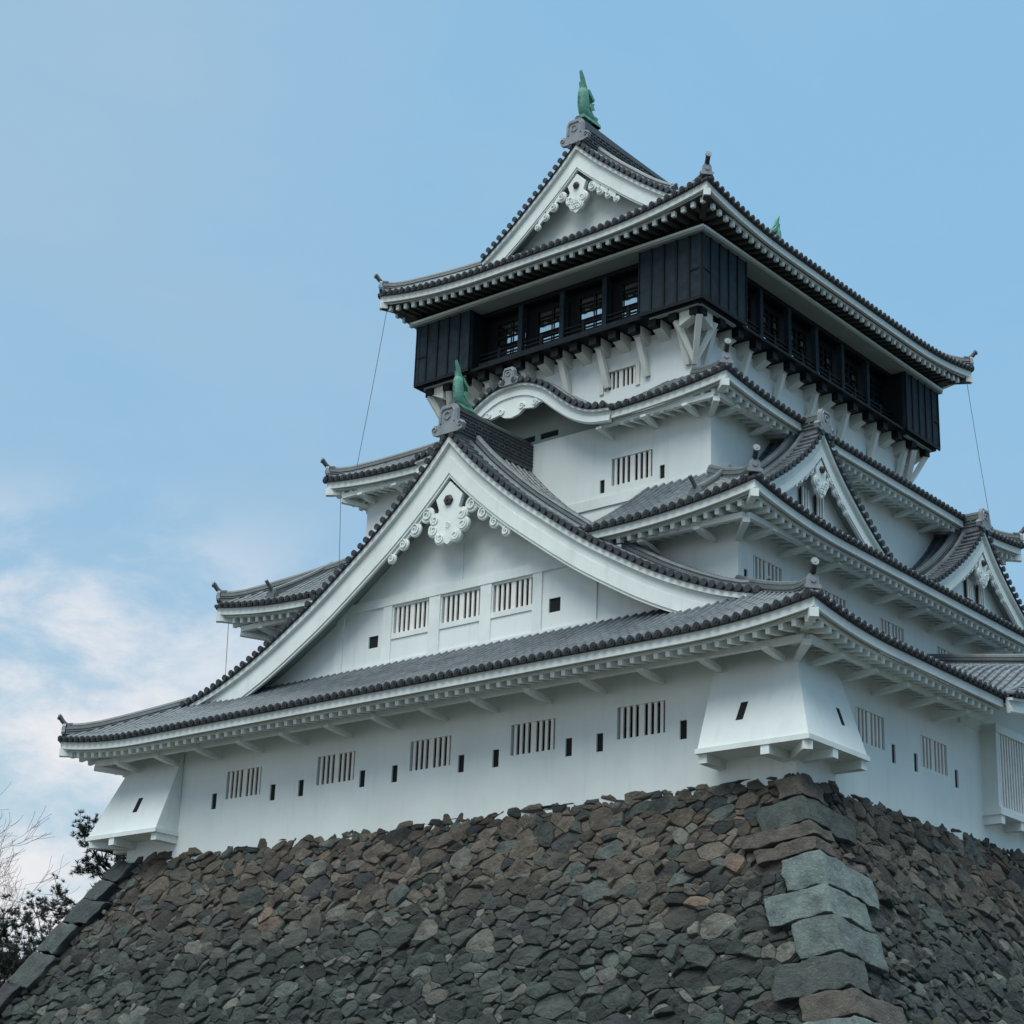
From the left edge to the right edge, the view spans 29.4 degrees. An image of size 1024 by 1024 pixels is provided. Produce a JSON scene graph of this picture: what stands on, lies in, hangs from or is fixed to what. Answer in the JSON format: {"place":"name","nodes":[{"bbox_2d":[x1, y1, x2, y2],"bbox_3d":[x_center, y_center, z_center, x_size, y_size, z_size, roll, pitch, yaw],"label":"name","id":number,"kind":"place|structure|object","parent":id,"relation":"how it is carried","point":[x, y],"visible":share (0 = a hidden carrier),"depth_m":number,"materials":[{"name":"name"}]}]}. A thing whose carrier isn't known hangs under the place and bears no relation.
{"place":"outdoors","nodes":[
{"label":"outdoors","id":0,"kind":"place"},
{"bbox_2d":[0,0,1023,980],"label":"sky","id":1,"kind":"structure","parent":0,"point":[202,202],"materials":[{"name":"blue"}]},
{"label":"ground","id":2,"kind":"structure","parent":0,"visible":0},
{"bbox_2d":[0,907,45,985],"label":"pine tree","id":3,"kind":"object","parent":2,"relation":"on","point":[4,929],"visible":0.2,"depth_m":74.04,"materials":[{"name":"green plant"}]},
{"bbox_2d":[0,781,79,983],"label":"bare tree","id":4,"kind":"object","parent":2,"relation":"on","point":[8,861],"visible":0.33,"depth_m":93.55,"materials":[{"name":"brown plant"}]},
{"bbox_2d":[0,809,126,987],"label":"pine tree","id":5,"kind":"object","parent":2,"relation":"on","point":[99,860],"visible":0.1,"depth_m":75.25,"materials":[{"name":"green plant"}]},
{"bbox_2d":[0,772,1023,1023],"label":"stone base","id":6,"kind":"object","parent":2,"relation":"on","point":[794,898],"visible":1,"depth_m":48.97,"materials":[{"name":"grey stone"}]},
{"bbox_2d":[57,115,1023,864],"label":"castle keep","id":7,"kind":"structure","parent":6,"relation":"on","point":[657,509],"depth_m":58.52,"materials":[{"name":"white paint"}]},
{"bbox_2d":[225,621,228,674],"bbox_3d":[-9.291,4.494,63.696,0.101,1.951,0.020,-14,-26,37],"label":"cable","id":8,"kind":"object","parent":7,"relation":"attached to","point":[227,644],"visible":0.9,"depth_m":63.72,"materials":[{"name":"grey plastic"}]},
{"bbox_2d":[228,767,261,798],"bbox_3d":[-8.103,8.273,59.550,1.554,0.874,0.135,-14,-26,37],"label":"window","id":9,"kind":"structure","parent":7,"relation":"in","point":[247,782],"depth_m":59.52,"materials":[{"name":"white wood"}]},
{"bbox_2d":[319,752,354,784],"bbox_3d":[-5.087,7.517,57.179,1.554,0.874,0.135,-14,-26,37],"label":"window","id":10,"kind":"structure","parent":7,"relation":"in","point":[337,768],"depth_m":57.16,"materials":[{"name":"white wood"}]},
{"bbox_2d":[339,496,340,564],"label":"cable","id":11,"kind":"object","parent":7,"relation":"attached to","point":[340,522],"visible":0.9,"depth_m":65.36,"materials":[{"name":"grey plastic"}]},
{"bbox_2d":[356,311,386,469],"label":"cable","id":12,"kind":"object","parent":7,"relation":"attached to","point":[371,391],"visible":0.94,"depth_m":67.31,"materials":[{"name":"grey plastic"}]},
{"bbox_2d":[412,736,450,770],"bbox_3d":[-2.233,6.802,54.935,1.554,0.874,0.135,-14,-26,37],"label":"window","id":13,"kind":"structure","parent":7,"relation":"in","point":[432,753],"depth_m":54.92,"materials":[{"name":"white wood"}]},
{"bbox_2d":[453,360,474,413],"bbox_3d":[-1.494,-3.828,59.973,0.353,1.542,0.911,-14,-26,37],"label":"fish roof statue","id":14,"kind":"object","parent":7,"relation":"on","point":[460,387],"visible":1,"depth_m":59.70,"materials":[{"name":"green metal"}]},
{"bbox_2d":[496,315,527,358],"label":"window","id":15,"kind":"structure","parent":7,"relation":"in","point":[507,334],"depth_m":66.73,"materials":[{"name":"black glass"}]},
{"bbox_2d":[513,719,554,754],"bbox_3d":[0.621,6.087,52.692,1.554,0.874,0.135,-14,-26,37],"label":"window","id":16,"kind":"structure","parent":7,"relation":"in","point":[535,736],"depth_m":52.67,"materials":[{"name":"white wood"}]},
{"bbox_2d":[536,302,568,345],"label":"window","id":17,"kind":"structure","parent":7,"relation":"in","point":[548,320],"depth_m":65.65,"materials":[{"name":"black glass"}]},
{"bbox_2d":[577,70,600,129],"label":"fish roof statue","id":18,"kind":"object","parent":7,"relation":"on","point":[585,100],"visible":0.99,"depth_m":68.32,"materials":[{"name":"green metal"}]},
{"bbox_2d":[578,287,611,332],"bbox_3d":[2.739,-6.491,64.382,1.363,1.580,0.080,-14,-26,37],"label":"window","id":19,"kind":"structure","parent":7,"relation":"in","point":[589,308],"depth_m":64.58,"materials":[{"name":"black glass"}]},
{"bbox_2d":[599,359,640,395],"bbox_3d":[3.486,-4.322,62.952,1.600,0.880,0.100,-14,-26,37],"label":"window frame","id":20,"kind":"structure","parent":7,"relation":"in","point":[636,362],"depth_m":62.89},
{"bbox_2d":[607,366,635,390],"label":"window","id":21,"kind":"structure","parent":7,"relation":"in","point":[627,377],"depth_m":62.96,"materials":[{"name":"white"}]},
{"bbox_2d":[621,279,637,318],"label":"window","id":22,"kind":"structure","parent":7,"relation":"in","point":[629,292],"depth_m":63.63,"materials":[{"name":"black glass"}]},
{"bbox_2d":[614,450,651,485],"bbox_3d":[3.677,-1.308,59.002,1.544,0.904,0.135,-14,-26,37],"label":"window","id":23,"kind":"structure","parent":7,"relation":"in","point":[634,467],"depth_m":58.99,"materials":[{"name":"white wood"}]},
{"bbox_2d":[620,701,664,738],"bbox_3d":[3.390,5.393,50.515,1.554,0.874,0.135,-14,-26,37],"label":"window","id":24,"kind":"structure","parent":7,"relation":"in","point":[643,719],"depth_m":50.49,"materials":[{"name":"white wood"}]},
{"bbox_2d":[747,298,751,329],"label":"window","id":25,"kind":"structure","parent":7,"relation":"in","point":[748,313],"depth_m":64.39,"materials":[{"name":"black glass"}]},
{"bbox_2d":[753,556,778,580],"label":"window","id":26,"kind":"structure","parent":7,"relation":"in","point":[761,570],"depth_m":54.18,"materials":[{"name":"white wood"}]},
{"bbox_2d":[763,308,779,347],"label":"window","id":27,"kind":"structure","parent":7,"relation":"in","point":[770,322],"depth_m":65.36,"materials":[{"name":"black glass"}]},
{"bbox_2d":[770,216,780,238],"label":"fish roof statue","id":28,"kind":"object","parent":7,"relation":"on","point":[775,227],"visible":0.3,"depth_m":77.37,"materials":[{"name":"green metal"}]},
{"bbox_2d":[791,327,806,363],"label":"window","id":29,"kind":"structure","parent":7,"relation":"in","point":[798,339],"depth_m":66.62,"materials":[{"name":"black glass"}]},
{"bbox_2d":[818,345,833,382],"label":"window","id":30,"kind":"structure","parent":7,"relation":"in","point":[825,358],"depth_m":67.86,"materials":[{"name":"black glass"}]},
{"bbox_2d":[820,589,842,606],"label":"window","id":31,"kind":"structure","parent":7,"relation":"in","point":[838,601],"depth_m":56.99,"materials":[{"name":"white wood"}]},
{"bbox_2d":[844,362,858,398],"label":"window","id":32,"kind":"structure","parent":7,"relation":"in","point":[850,373],"depth_m":69.13,"materials":[{"name":"black glass"}]},
{"bbox_2d":[856,707,881,748],"bbox_3d":[9.125,5.581,50.284,0.135,0.884,1.474,-14,-26,37],"label":"window","id":33,"kind":"structure","parent":7,"relation":"in","point":[869,726],"depth_m":50.30,"materials":[{"name":"white wood"}]},
{"bbox_2d":[870,379,882,410],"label":"window","id":34,"kind":"structure","parent":7,"relation":"in","point":[875,389],"depth_m":70.36,"materials":[{"name":"black glass"}]},
{"bbox_2d":[880,619,901,640],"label":"window","id":35,"kind":"structure","parent":7,"relation":"in","point":[888,628],"depth_m":59.26,"materials":[{"name":"white wood"}]},
{"bbox_2d":[920,735,944,774],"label":"window","id":36,"kind":"structure","parent":7,"relation":"in","point":[932,753],"depth_m":52.70,"materials":[{"name":"white wood"}]},
{"bbox_2d":[936,646,950,653],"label":"window","id":37,"kind":"structure","parent":7,"relation":"in","point":[939,651],"depth_m":61.62,"materials":[{"name":"white wood"}]},
{"bbox_2d":[966,381,990,523],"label":"cable","id":38,"kind":"object","parent":7,"relation":"attached to","point":[978,452],"visible":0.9,"depth_m":70.81,"materials":[{"name":"grey metal"}]},
{"bbox_2d":[979,723,1023,833],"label":"bay window","id":39,"kind":"structure","parent":7,"relation":"in","point":[1002,748],"depth_m":54.78,"materials":[{"name":"white paint"}]}
]}

